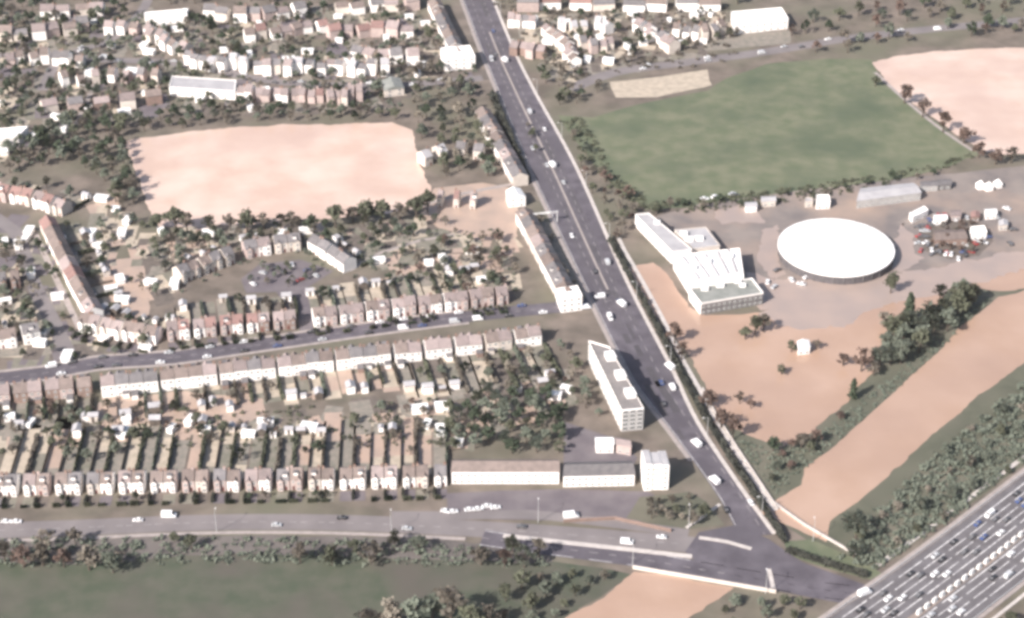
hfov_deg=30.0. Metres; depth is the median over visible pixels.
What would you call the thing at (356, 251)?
garden shed
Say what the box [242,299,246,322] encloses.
hedge
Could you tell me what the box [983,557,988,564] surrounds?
barrier block
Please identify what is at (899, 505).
tree
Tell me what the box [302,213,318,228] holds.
tree
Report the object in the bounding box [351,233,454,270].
footpath
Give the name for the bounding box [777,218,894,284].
round building
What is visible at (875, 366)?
tree
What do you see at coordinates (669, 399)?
road patches
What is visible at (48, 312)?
side street
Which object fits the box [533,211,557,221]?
sign gantry
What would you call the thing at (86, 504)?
hedge
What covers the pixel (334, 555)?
tree
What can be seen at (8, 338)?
house
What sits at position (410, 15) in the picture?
garage
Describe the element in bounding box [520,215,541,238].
house
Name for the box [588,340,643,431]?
apartment block
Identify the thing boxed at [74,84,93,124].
footpath
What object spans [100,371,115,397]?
house
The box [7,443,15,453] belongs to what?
tree
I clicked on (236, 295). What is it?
tree
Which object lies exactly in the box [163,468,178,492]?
house
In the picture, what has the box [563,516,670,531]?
garden wall
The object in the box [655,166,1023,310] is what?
paved yard
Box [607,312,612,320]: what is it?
car
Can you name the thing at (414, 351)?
house
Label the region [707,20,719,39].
house
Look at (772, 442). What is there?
tree
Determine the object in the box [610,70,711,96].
allotment ground
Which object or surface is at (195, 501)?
hedge
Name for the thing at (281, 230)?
garage
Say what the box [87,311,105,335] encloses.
house
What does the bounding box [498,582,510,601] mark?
tree
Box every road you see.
[0,52,483,87]
[0,514,694,551]
[36,0,152,90]
[391,510,689,535]
[463,0,771,535]
[480,530,765,587]
[569,17,1023,90]
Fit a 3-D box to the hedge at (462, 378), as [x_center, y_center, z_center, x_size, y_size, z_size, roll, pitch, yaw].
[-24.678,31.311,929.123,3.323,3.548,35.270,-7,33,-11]
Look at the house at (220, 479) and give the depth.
849.21 m
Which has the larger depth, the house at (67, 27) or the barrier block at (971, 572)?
the house at (67, 27)
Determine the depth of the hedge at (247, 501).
843.28 m
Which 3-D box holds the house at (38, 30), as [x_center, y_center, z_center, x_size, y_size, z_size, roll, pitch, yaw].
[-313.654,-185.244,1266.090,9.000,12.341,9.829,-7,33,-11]
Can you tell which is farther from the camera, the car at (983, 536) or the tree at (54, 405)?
the tree at (54, 405)
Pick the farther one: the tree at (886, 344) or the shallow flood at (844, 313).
the shallow flood at (844, 313)
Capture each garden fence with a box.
[11,428,25,472]
[42,445,50,471]
[58,425,70,471]
[69,240,81,245]
[79,260,97,265]
[89,425,101,470]
[90,279,112,286]
[121,435,128,469]
[215,431,221,467]
[307,419,313,476]
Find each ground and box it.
[0,0,1023,617]
[0,4,508,507]
[0,5,709,482]
[0,8,729,507]
[0,11,728,506]
[0,12,732,477]
[7,196,565,469]
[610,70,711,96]
[702,30,790,50]
[917,219,992,258]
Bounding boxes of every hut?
[745,201,757,212]
[761,196,775,206]
[797,339,810,354]
[920,181,938,191]
[938,179,951,189]
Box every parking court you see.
[241,260,332,313]
[563,422,636,464]
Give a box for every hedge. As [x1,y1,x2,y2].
[0,496,6,506]
[1,503,7,508]
[14,321,20,336]
[23,433,39,472]
[25,396,29,418]
[32,495,37,506]
[33,503,40,507]
[41,397,45,419]
[52,502,59,507]
[64,495,69,505]
[65,501,71,506]
[70,331,76,338]
[72,394,78,419]
[73,429,84,471]
[74,198,89,209]
[77,248,94,255]
[80,337,87,342]
[82,494,88,504]
[83,267,101,276]
[84,501,90,506]
[90,393,93,407]
[92,340,101,345]
[96,290,113,297]
[103,435,114,470]
[115,500,127,506]
[129,499,138,505]
[135,434,145,469]
[143,390,147,417]
[148,424,161,482]
[148,500,153,505]
[158,387,162,414]
[161,501,168,504]
[166,433,174,469]
[173,388,180,411]
[178,491,183,503]
[180,345,188,348]
[191,490,196,501]
[193,498,198,504]
[195,343,203,347]
[197,430,206,468]
[199,300,204,325]
[202,384,209,409]
[210,492,215,502]
[224,491,228,501]
[225,296,231,323]
[225,498,234,503]
[229,431,236,468]
[232,379,240,404]
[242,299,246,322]
[243,498,250,503]
[247,379,254,402]
[259,427,268,467]
[260,378,268,400]
[267,298,272,320]
[274,335,280,340]
[274,436,283,477]
[275,499,286,503]
[276,375,283,399]
[280,298,284,318]
[286,334,293,339]
[287,490,292,501]
[289,433,299,466]
[289,497,298,502]
[292,295,298,318]
[307,496,317,502]
[316,331,325,335]
[319,371,328,395]
[319,490,323,500]
[320,498,328,502]
[321,426,326,466]
[326,325,330,333]
[327,285,337,313]
[343,328,350,332]
[351,487,354,499]
[352,433,356,466]
[353,283,363,308]
[354,253,363,259]
[360,261,369,267]
[364,365,371,390]
[377,362,384,384]
[379,280,390,308]
[383,428,386,475]
[384,494,392,500]
[392,361,399,384]
[401,487,404,497]
[402,495,411,500]
[404,275,413,294]
[412,415,418,474]
[416,495,423,500]
[423,358,437,392]
[429,272,439,293]
[432,486,436,496]
[434,494,440,498]
[439,357,452,391]
[444,272,451,291]
[444,417,448,472]
[453,354,469,392]
[457,274,464,290]
[483,351,498,383]
[485,87,502,114]
[497,110,512,134]
[498,348,517,391]
[506,130,522,153]
[512,343,528,375]
[516,150,531,180]
[542,341,562,377]
[606,235,628,271]
[625,269,648,303]
[641,297,662,337]
[660,332,678,364]
[675,364,698,403]
[694,400,726,447]
[722,443,755,490]
[749,483,787,543]
[784,545,827,564]
[823,557,869,578]
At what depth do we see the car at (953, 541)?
819.26 m
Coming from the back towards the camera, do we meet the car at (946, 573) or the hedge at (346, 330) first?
the hedge at (346, 330)
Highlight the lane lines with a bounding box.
[464,1,1023,617]
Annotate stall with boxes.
[933,214,947,224]
[950,210,961,220]
[970,210,980,221]
[984,208,996,219]
[998,219,1007,230]
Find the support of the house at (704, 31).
on the garden ground at (348, 288)
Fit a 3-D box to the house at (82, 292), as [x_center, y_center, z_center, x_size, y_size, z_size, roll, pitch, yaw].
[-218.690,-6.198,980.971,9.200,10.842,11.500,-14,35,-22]
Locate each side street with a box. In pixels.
[0,214,75,355]
[0,298,590,383]
[286,268,312,330]
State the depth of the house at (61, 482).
847.29 m
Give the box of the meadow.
[0,553,630,617]
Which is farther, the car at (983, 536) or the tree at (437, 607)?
the car at (983, 536)
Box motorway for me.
[830,475,1023,617]
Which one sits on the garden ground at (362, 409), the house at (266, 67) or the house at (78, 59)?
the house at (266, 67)
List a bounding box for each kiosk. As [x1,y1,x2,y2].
[805,197,812,207]
[816,194,830,208]
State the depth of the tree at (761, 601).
780.36 m
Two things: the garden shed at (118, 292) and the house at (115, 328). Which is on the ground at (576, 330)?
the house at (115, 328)
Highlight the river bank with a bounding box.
[725,288,1023,579]
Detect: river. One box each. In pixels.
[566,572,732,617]
[761,291,1023,541]
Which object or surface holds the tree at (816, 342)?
on the ground at (576, 330)
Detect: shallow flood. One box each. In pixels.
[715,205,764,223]
[746,252,1023,309]
[757,225,786,279]
[759,255,1023,329]
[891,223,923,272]
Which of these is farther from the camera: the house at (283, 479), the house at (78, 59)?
the house at (78, 59)
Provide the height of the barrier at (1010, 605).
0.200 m
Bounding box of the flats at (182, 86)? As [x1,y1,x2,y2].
[169,76,236,99]
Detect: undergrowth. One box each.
[0,10,479,176]
[0,366,578,455]
[0,533,549,567]
[158,228,517,292]
[492,0,737,94]
[560,116,973,213]
[735,297,992,492]
[836,387,1023,569]
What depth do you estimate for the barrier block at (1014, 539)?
820.03 m
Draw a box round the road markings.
[15,3,846,592]
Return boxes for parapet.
[632,565,775,592]
[702,387,778,509]
[774,502,856,554]
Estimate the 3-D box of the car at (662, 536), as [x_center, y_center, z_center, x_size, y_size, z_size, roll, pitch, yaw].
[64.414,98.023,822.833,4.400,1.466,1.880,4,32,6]
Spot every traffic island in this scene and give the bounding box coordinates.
[489,32,608,289]
[503,534,691,557]
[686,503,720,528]
[699,536,751,549]
[767,569,774,587]
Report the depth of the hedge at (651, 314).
969.88 m
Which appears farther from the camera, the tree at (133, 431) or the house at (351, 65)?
the house at (351, 65)
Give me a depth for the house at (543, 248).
1017.19 m
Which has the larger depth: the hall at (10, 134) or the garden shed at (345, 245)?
the hall at (10, 134)
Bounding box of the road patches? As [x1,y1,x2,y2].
[480,1,684,439]
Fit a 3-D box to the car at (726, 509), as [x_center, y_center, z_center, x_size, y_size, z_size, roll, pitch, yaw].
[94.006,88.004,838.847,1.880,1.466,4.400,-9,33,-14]
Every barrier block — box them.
[916,607,921,614]
[924,602,929,609]
[931,596,937,603]
[939,590,944,597]
[947,585,952,591]
[954,579,959,586]
[961,574,967,580]
[969,568,974,575]
[976,563,981,569]
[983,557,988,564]
[990,552,995,558]
[997,546,1002,553]
[1011,536,1016,542]
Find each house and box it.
[0,23,13,41]
[0,181,12,202]
[0,271,7,286]
[0,327,17,348]
[0,381,11,409]
[0,471,4,495]
[4,472,21,496]
[5,52,14,67]
[9,185,22,203]
[9,267,20,289]
[13,27,28,40]
[13,379,27,402]
[14,48,23,64]
[20,185,35,206]
[20,319,40,344]
[22,471,36,496]
[27,378,43,403]
[29,49,38,66]
[31,20,46,40]
[31,190,44,209]
[36,471,52,495]
[39,2,54,19]
[39,44,50,64]
[39,96,58,113]
[39,215,59,238]
[41,191,59,213]
[43,222,66,248]
[44,21,59,38]
[45,375,60,399]
[48,234,73,259]
[51,49,60,65]
[52,198,75,216]
[53,242,78,269]
[54,470,68,495]
[55,3,70,18]
[58,67,69,87]
[58,255,86,279]
[59,48,72,64]
[59,375,74,403]
[62,20,77,36]
[63,262,85,289]
[66,96,83,110]
[68,470,84,495]
[69,275,96,301]
[74,15,89,31]
[74,53,85,67]
[74,283,96,311]
[75,2,88,15]
[75,74,85,87]
[76,373,92,397]
[77,312,90,332]
[80,296,110,316]
[86,470,100,494]
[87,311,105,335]
[89,0,104,15]
[91,66,99,84]
[93,94,110,110]
[99,316,112,337]
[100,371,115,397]
[100,470,115,494]
[103,18,115,35]
[107,65,118,82]
[109,317,123,340]
[114,370,129,398]
[115,17,128,35]
[118,467,131,493]
[119,90,135,108]
[120,69,133,84]
[121,319,134,341]
[128,21,141,34]
[129,368,143,399]
[131,468,147,493]
[132,320,148,343]
[136,65,147,82]
[142,20,156,32]
[143,27,155,43]
[143,368,158,392]
[144,324,164,344]
[145,86,162,105]
[150,66,161,84]
[150,468,163,493]
[154,25,169,45]
[158,33,170,51]
[160,365,174,390]
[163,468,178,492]
[166,36,179,54]
[166,317,178,341]
[172,260,191,283]
[174,364,189,389]
[177,40,193,57]
[178,317,190,339]
[181,467,195,492]
[184,49,194,65]
[186,259,200,279]
[188,362,203,387]
[189,52,201,69]
[192,316,205,338]
[195,252,212,274]
[195,467,210,492]
[198,55,208,69]
[202,361,217,386]
[203,2,216,19]
[204,249,222,270]
[204,315,216,336]
[206,54,218,71]
[213,466,226,492]
[214,4,231,22]
[216,54,228,72]
[218,243,234,266]
[218,359,233,389]
[219,312,231,335]
[227,468,241,491]
[228,50,239,69]
[231,312,243,334]
[232,357,247,386]
[233,4,247,22]
[236,84,244,99]
[238,54,248,71]
[241,236,258,259]
[243,25,255,42]
[244,81,255,101]
[245,467,258,491]
[246,311,258,333]
[246,355,261,380]
[247,5,261,20]
[253,59,262,73]
[254,22,266,39]
[255,86,262,102]
[255,236,271,255]
[258,310,269,331]
[258,466,272,491]
[260,355,275,379]
[261,2,276,21]
[261,87,272,102]
[262,56,271,75]
[267,25,281,40]
[272,56,281,74]
[272,231,287,253]
[273,86,280,100]
[273,309,284,330]
[275,6,289,19]
[276,352,292,377]
[276,467,289,491]
[280,25,292,37]
[280,86,289,102]
[282,57,293,76]
[284,308,296,329]
[286,231,300,251]
[289,19,303,36]
[290,0,306,16]
[290,351,306,379]
[290,465,303,490]
[291,86,298,101]
[293,55,303,73]
[297,85,307,102]
[300,20,312,33]
[303,58,315,72]
[304,348,319,378]
[307,88,315,103]
[307,233,325,254]
[308,465,321,490]
[311,304,325,327]
[315,17,327,32]
[316,87,324,102]
[316,236,337,260]
[317,61,325,76]
[318,348,333,371]
[321,465,334,490]
[324,304,337,325]
[325,56,334,73]
[326,20,341,40]
[326,87,334,104]
[326,245,351,266]
[334,0,349,13]
[334,58,345,75]
[334,88,340,104]
[334,249,356,272]
[334,345,349,370]
[338,302,352,324]
[340,23,352,37]
[340,465,352,489]
[341,87,348,105]
[346,58,358,77]
[348,83,355,102]
[348,344,363,373]
[349,1,364,14]
[350,44,363,60]
[351,301,363,322]
[353,464,365,489]
[355,21,370,38]
[356,62,366,76]
[356,81,362,101]
[361,44,377,61]
[362,342,376,369]
[364,297,378,320]
[366,56,377,75]
[369,0,383,12]
[371,18,383,36]
[371,463,383,489]
[375,341,390,368]
[377,298,390,318]
[378,47,389,63]
[380,56,389,76]
[381,76,403,97]
[384,0,397,11]
[384,463,397,488]
[385,19,401,38]
[389,45,402,64]
[390,295,404,317]
[392,339,408,368]
[400,24,413,37]
[403,0,419,11]
[403,294,416,315]
[403,463,415,488]
[406,45,419,65]
[406,339,421,361]
[416,147,432,166]
[416,293,430,314]
[416,463,428,487]
[423,336,438,359]
[427,0,443,15]
[429,292,442,312]
[431,5,447,23]
[431,143,447,161]
[434,12,450,30]
[434,462,446,487]
[436,335,452,361]
[437,187,444,206]
[438,19,454,36]
[441,27,458,45]
[442,289,456,311]
[445,35,462,46]
[453,188,460,207]
[453,332,468,355]
[455,139,467,157]
[455,289,468,309]
[466,331,482,357]
[468,286,482,308]
[470,190,477,208]
[473,141,484,159]
[475,106,493,118]
[479,114,498,131]
[481,285,493,306]
[482,329,498,354]
[484,121,503,139]
[489,130,507,151]
[493,139,512,159]
[494,283,507,305]
[495,327,511,349]
[498,147,517,168]
[503,155,522,176]
[506,187,525,206]
[508,10,514,27]
[508,164,528,186]
[509,39,519,55]
[512,325,528,351]
[514,12,521,27]
[515,207,536,230]
[517,0,538,11]
[519,39,526,55]
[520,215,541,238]
[522,13,528,27]
[525,41,536,59]
[525,223,546,247]
[525,322,541,345]
[528,13,536,28]
[530,233,550,257]
[535,242,556,266]
[536,42,546,58]
[539,0,560,9]
[539,252,561,276]
[541,23,551,37]
[545,261,566,285]
[546,26,561,38]
[550,271,572,295]
[553,31,568,46]
[555,281,573,298]
[558,14,565,31]
[559,36,574,50]
[562,45,579,62]
[564,42,576,49]
[567,52,581,67]
[569,0,591,10]
[569,18,577,32]
[577,32,587,51]
[579,18,587,31]
[588,36,597,53]
[592,0,614,10]
[594,14,602,30]
[595,437,613,452]
[598,39,606,51]
[601,19,613,34]
[603,35,613,49]
[615,437,631,455]
[623,0,644,11]
[632,18,647,31]
[644,21,656,31]
[644,27,656,41]
[645,0,667,11]
[655,28,670,43]
[659,34,669,49]
[664,34,680,54]
[672,21,680,37]
[675,0,697,11]
[682,24,691,38]
[691,24,700,40]
[698,0,720,11]
[700,21,708,40]
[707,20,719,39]
[713,18,726,35]
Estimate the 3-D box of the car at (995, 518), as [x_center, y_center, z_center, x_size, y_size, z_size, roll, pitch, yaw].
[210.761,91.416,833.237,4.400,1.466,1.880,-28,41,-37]
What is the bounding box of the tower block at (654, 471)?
[640,450,669,490]
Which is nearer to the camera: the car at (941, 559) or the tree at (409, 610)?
the tree at (409, 610)
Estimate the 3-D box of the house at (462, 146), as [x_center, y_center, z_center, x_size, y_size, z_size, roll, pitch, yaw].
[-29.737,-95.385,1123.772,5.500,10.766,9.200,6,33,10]
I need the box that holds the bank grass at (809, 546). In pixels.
[785,539,880,579]
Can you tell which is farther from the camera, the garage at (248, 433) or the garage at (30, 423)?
the garage at (30, 423)
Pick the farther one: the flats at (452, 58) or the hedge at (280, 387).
the flats at (452, 58)
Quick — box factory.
[635,213,763,314]
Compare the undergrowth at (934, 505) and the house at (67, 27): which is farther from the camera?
the house at (67, 27)
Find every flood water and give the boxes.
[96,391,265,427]
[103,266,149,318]
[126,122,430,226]
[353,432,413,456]
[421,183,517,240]
[626,263,1023,446]
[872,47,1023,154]
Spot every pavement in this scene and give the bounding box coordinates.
[0,309,463,371]
[0,531,465,541]
[10,322,468,384]
[33,232,78,328]
[460,0,692,461]
[492,0,775,533]
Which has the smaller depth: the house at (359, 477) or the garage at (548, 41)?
the house at (359, 477)
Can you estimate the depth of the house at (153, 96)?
1181.19 m
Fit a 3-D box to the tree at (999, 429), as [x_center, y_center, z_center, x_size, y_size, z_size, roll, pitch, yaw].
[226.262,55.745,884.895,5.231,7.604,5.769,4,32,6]
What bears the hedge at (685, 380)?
on the ground at (576, 330)
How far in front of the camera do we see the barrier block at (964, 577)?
798.54 m
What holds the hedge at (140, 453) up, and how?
on the ground at (576, 330)
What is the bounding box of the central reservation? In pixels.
[908,529,1023,617]
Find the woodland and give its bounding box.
[0,0,1023,453]
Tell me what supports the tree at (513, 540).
on the ground at (576, 330)
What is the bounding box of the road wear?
[468,0,638,329]
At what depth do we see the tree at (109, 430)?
881.19 m
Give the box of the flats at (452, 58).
[440,45,474,70]
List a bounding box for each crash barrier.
[825,472,1023,617]
[974,579,1023,617]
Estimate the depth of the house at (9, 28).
1262.04 m
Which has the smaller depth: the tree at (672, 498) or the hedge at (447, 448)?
the tree at (672, 498)
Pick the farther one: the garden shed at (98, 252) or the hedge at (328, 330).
the garden shed at (98, 252)
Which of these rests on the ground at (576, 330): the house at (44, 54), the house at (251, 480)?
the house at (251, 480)
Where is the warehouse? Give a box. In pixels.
[731,7,788,33]
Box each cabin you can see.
[909,206,927,222]
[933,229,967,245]
[969,225,986,240]
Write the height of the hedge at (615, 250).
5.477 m
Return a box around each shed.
[2,320,7,327]
[14,419,23,428]
[71,422,82,437]
[79,227,89,239]
[80,410,87,422]
[81,191,91,199]
[87,411,98,422]
[89,237,96,246]
[95,249,101,255]
[101,266,110,277]
[101,302,108,311]
[110,303,120,315]
[111,425,123,436]
[114,289,122,296]
[119,408,130,418]
[121,307,131,318]
[148,401,159,413]
[148,414,160,425]
[152,316,158,323]
[164,313,175,321]
[178,298,186,311]
[183,253,193,260]
[197,399,205,411]
[197,413,207,424]
[199,249,207,256]
[209,395,216,406]
[218,294,226,302]
[225,399,233,411]
[228,421,235,431]
[241,423,246,428]
[246,295,255,304]
[257,422,266,435]
[270,431,276,437]
[281,291,291,301]
[284,426,292,434]
[285,388,296,399]
[296,426,305,435]
[300,392,305,398]
[305,287,313,296]
[313,386,323,399]
[316,427,325,436]
[332,233,342,243]
[332,285,338,291]
[342,241,348,248]
[345,379,355,394]
[352,247,360,255]
[358,276,367,289]
[360,381,368,393]
[371,278,380,286]
[378,423,383,431]
[388,421,396,433]
[403,380,414,392]
[421,382,433,393]
[439,385,445,391]
[444,264,453,276]
[449,379,459,389]
[458,265,469,273]
[469,262,478,271]
[537,376,548,387]
[544,369,555,376]
[856,183,921,208]
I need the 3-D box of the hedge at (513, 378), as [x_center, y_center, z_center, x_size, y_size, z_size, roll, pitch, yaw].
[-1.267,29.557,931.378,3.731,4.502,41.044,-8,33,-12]
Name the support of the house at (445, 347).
on the ground at (576, 330)
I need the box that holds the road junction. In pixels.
[685,525,864,602]
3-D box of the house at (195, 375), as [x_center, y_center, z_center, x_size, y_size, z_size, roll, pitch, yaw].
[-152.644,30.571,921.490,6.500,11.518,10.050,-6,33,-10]
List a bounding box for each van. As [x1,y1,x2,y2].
[161,510,176,517]
[501,56,507,61]
[548,160,555,167]
[563,510,578,518]
[616,299,626,306]
[664,361,674,370]
[690,438,701,447]
[708,474,720,484]
[857,587,871,596]
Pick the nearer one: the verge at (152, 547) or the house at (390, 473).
the verge at (152, 547)
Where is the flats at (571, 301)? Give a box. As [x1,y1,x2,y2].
[557,285,581,312]
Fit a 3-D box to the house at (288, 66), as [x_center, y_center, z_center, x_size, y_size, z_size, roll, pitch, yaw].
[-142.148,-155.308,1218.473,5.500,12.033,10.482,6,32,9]
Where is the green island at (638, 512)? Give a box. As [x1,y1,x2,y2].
[627,492,723,528]
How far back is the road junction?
807.52 m
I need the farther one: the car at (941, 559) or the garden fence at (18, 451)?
the garden fence at (18, 451)
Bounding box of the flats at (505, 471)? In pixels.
[451,459,559,483]
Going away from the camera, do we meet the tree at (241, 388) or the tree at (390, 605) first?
the tree at (390, 605)
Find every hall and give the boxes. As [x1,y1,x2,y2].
[0,126,28,146]
[144,9,186,24]
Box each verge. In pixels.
[0,535,552,564]
[540,222,584,295]
[818,468,1023,617]
[876,455,1023,566]
[975,580,1023,617]
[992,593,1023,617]
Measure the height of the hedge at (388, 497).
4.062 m
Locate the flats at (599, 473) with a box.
[563,461,634,486]
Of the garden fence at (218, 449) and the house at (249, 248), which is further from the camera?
the house at (249, 248)
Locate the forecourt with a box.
[447,489,654,521]
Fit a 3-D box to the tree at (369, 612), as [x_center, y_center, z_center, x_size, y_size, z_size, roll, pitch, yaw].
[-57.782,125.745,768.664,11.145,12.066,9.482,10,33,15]
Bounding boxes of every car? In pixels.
[1,519,11,523]
[11,519,21,523]
[45,361,56,368]
[56,371,65,375]
[99,54,107,58]
[112,363,120,366]
[128,352,136,356]
[133,517,142,521]
[156,360,164,363]
[164,350,172,353]
[203,354,211,358]
[271,522,281,526]
[318,337,326,341]
[337,515,346,519]
[398,324,408,329]
[402,526,411,530]
[440,508,448,512]
[448,509,457,513]
[449,317,459,323]
[464,507,473,511]
[472,315,483,320]
[473,506,483,511]
[482,503,491,508]
[490,505,500,509]
[516,524,526,528]
[582,303,590,308]
[594,292,605,298]
[604,258,609,264]
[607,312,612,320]
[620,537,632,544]
[656,534,666,539]
[668,383,675,390]
[722,506,729,512]
[747,499,754,505]
[796,281,805,285]
[855,606,864,612]
[861,610,870,617]
[878,590,887,596]
[881,606,890,612]
[884,595,892,601]
[889,609,898,616]
[898,594,906,600]
[906,570,914,576]
[914,591,923,597]
[916,572,924,578]
[926,611,935,617]
[930,570,939,576]
[931,552,939,558]
[933,26,941,30]
[937,556,946,562]
[942,570,951,576]
[948,595,957,601]
[948,605,956,611]
[949,538,957,544]
[956,608,965,615]
[960,548,968,554]
[968,533,976,539]
[971,549,980,555]
[973,520,981,526]
[979,534,988,539]
[984,508,994,517]
[988,565,996,571]
[989,574,997,580]
[991,515,999,521]
[996,529,1004,535]
[1002,516,1010,522]
[1003,570,1013,578]
[1007,550,1015,556]
[1012,490,1020,496]
[1015,497,1023,503]
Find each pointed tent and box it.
[975,180,984,189]
[985,182,993,191]
[993,179,1002,188]
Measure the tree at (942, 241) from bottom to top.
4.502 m
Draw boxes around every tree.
[0,539,11,561]
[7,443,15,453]
[9,543,31,567]
[11,176,18,184]
[28,540,49,565]
[35,529,53,547]
[41,426,50,436]
[42,176,50,187]
[51,547,71,567]
[52,402,57,410]
[53,543,66,551]
[59,493,65,501]
[61,445,71,459]
[63,220,70,228]
[64,184,73,196]
[65,526,82,544]
[76,544,100,570]
[80,239,87,246]
[80,254,92,266]
[80,448,92,461]
[101,398,111,407]
[101,550,122,572]
[102,425,115,439]
[109,440,121,453]
[114,551,124,562]
[123,313,134,320]
[126,425,138,438]
[131,491,138,499]
[137,400,143,408]
[141,429,154,437]
[148,213,163,230]
[160,258,169,270]
[161,205,184,227]
[168,399,180,410]
[168,531,180,542]
[177,212,193,231]
[183,534,197,548]
[190,388,202,400]
[195,423,205,433]
[201,215,214,228]
[205,429,214,441]
[210,398,217,406]
[222,213,236,230]
[226,389,237,398]
[233,292,242,301]
[233,446,245,460]
[237,207,257,231]
[239,386,246,393]
[256,212,270,228]
[261,295,271,305]
[266,380,275,390]
[271,213,287,227]
[281,210,300,227]
[291,541,307,563]
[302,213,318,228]
[310,438,324,451]
[317,285,328,298]
[321,542,340,564]
[322,489,329,496]
[325,204,344,227]
[345,206,360,221]
[346,538,359,552]
[353,606,381,617]
[355,438,363,447]
[356,198,377,219]
[357,543,382,564]
[367,371,373,380]
[370,539,377,552]
[374,596,403,617]
[375,199,390,220]
[385,528,400,544]
[388,280,395,286]
[390,202,409,219]
[390,429,400,440]
[398,595,433,617]
[404,196,426,217]
[406,271,415,282]
[406,445,413,454]
[408,534,428,549]
[414,419,424,428]
[416,366,423,376]
[416,592,445,617]
[418,188,435,212]
[432,582,468,617]
[437,364,445,372]
[441,281,448,290]
[457,604,485,617]
[459,361,470,372]
[470,546,491,564]
[479,602,500,617]
[483,366,492,379]
[488,269,498,283]
[495,548,513,567]
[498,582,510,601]
[498,607,509,617]
[503,534,521,552]
[507,365,519,375]
[513,568,531,588]
[514,544,535,567]
[521,591,539,609]
[525,609,538,617]
[531,538,547,557]
[537,572,544,582]
[538,579,551,595]
[550,608,560,617]
[551,570,562,583]
[559,598,568,606]
[567,567,576,578]
[569,583,581,596]
[583,574,594,584]
[600,568,609,579]
[646,496,656,505]
[646,503,658,518]
[656,504,666,513]
[664,321,683,343]
[665,510,673,519]
[667,495,675,501]
[670,503,680,511]
[674,341,690,359]
[678,512,684,519]
[687,509,700,525]
[697,502,712,515]
[698,389,718,408]
[714,408,734,427]
[721,605,729,613]
[726,416,742,438]
[729,593,741,605]
[733,391,744,403]
[738,325,752,339]
[746,398,755,408]
[749,315,762,333]
[757,596,766,609]
[759,313,772,330]
[760,604,773,617]
[766,435,782,451]
[772,460,782,469]
[777,364,785,374]
[778,449,785,456]
[779,594,791,605]
[786,460,795,470]
[787,339,797,351]
[787,439,795,449]
[789,609,799,617]
[793,596,807,609]
[794,433,811,448]
[805,441,815,451]
[811,429,823,443]
[812,339,821,348]
[836,353,849,365]
[836,411,844,419]
[841,508,874,539]
[845,541,863,558]
[847,378,857,399]
[852,347,873,371]
[854,524,866,539]
[867,361,879,375]
[870,345,891,365]
[871,75,880,85]
[878,311,889,326]
[878,510,888,519]
[879,329,896,345]
[880,341,891,351]
[882,313,904,334]
[883,271,899,293]
[883,346,898,364]
[892,536,901,545]
[893,328,909,347]
[893,339,910,363]
[893,501,903,510]
[897,311,910,324]
[897,322,914,338]
[900,84,914,102]
[900,310,917,325]
[902,291,915,325]
[906,339,916,357]
[911,327,929,352]
[911,523,922,531]
[912,324,932,344]
[915,315,929,325]
[915,495,927,510]
[916,97,932,116]
[916,300,943,328]
[919,306,941,321]
[925,485,931,493]
[929,317,940,332]
[932,283,947,297]
[934,296,949,310]
[938,111,952,132]
[938,239,945,246]
[940,442,951,453]
[940,510,948,519]
[941,309,958,331]
[942,291,953,304]
[944,306,959,320]
[946,485,956,497]
[947,281,975,299]
[949,287,970,315]
[951,278,969,288]
[958,127,976,143]
[965,455,977,465]
[965,477,977,490]
[966,424,975,431]
[967,245,975,252]
[967,283,982,302]
[968,285,979,301]
[972,141,985,157]
[981,453,991,460]
[982,438,993,445]
[988,147,1003,164]
[995,423,1005,434]
[997,402,1009,412]
[1004,146,1019,163]
[1004,465,1011,473]
[1004,611,1017,617]
[1009,446,1023,458]
[1013,422,1023,430]
[1017,380,1023,390]
[1018,403,1023,411]
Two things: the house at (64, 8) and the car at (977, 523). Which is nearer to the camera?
the car at (977, 523)
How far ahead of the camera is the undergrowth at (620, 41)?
1259.84 m
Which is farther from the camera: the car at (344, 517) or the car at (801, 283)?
the car at (801, 283)
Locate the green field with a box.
[558,59,977,209]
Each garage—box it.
[0,146,7,155]
[0,296,11,304]
[1,237,8,245]
[3,412,15,421]
[13,238,22,250]
[21,234,29,242]
[22,225,34,236]
[24,416,35,428]
[26,267,34,279]
[31,337,46,347]
[40,327,51,337]
[50,112,59,120]
[50,291,63,300]
[60,124,68,132]
[60,349,73,362]
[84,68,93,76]
[88,228,96,237]
[89,17,96,24]
[92,241,101,249]
[93,193,109,202]
[97,333,109,342]
[104,284,117,291]
[111,205,120,211]
[114,273,125,284]
[114,295,129,304]
[115,425,129,439]
[116,227,126,238]
[117,107,130,113]
[121,415,130,424]
[122,215,132,225]
[125,67,137,70]
[132,69,136,78]
[137,343,151,351]
[138,41,148,49]
[142,47,155,55]
[143,277,157,285]
[165,422,176,433]
[169,277,179,289]
[171,26,183,31]
[183,413,194,426]
[195,94,206,102]
[200,424,210,433]
[201,228,214,236]
[219,47,228,52]
[240,429,255,438]
[246,50,252,57]
[246,104,254,112]
[257,417,273,426]
[277,228,286,233]
[298,226,312,234]
[299,420,318,433]
[301,48,313,54]
[333,13,342,18]
[335,37,342,43]
[373,255,385,264]
[383,34,388,40]
[404,13,413,19]
[410,403,428,414]
[414,69,420,76]
[420,20,429,25]
[422,418,431,429]
[424,259,433,266]
[434,401,448,411]
[435,423,444,436]
[438,253,447,264]
[451,437,463,447]
[465,246,478,254]
[476,275,490,283]
[541,38,553,45]
[547,390,561,400]
[559,383,571,393]
[583,55,591,63]
[595,33,603,39]
[602,56,614,64]
[623,42,631,49]
[627,8,637,17]
[638,40,647,46]
[689,12,698,18]
[693,9,704,14]
[699,38,706,43]
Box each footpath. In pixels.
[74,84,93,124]
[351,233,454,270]
[423,183,511,206]
[617,238,776,510]
[873,72,971,150]

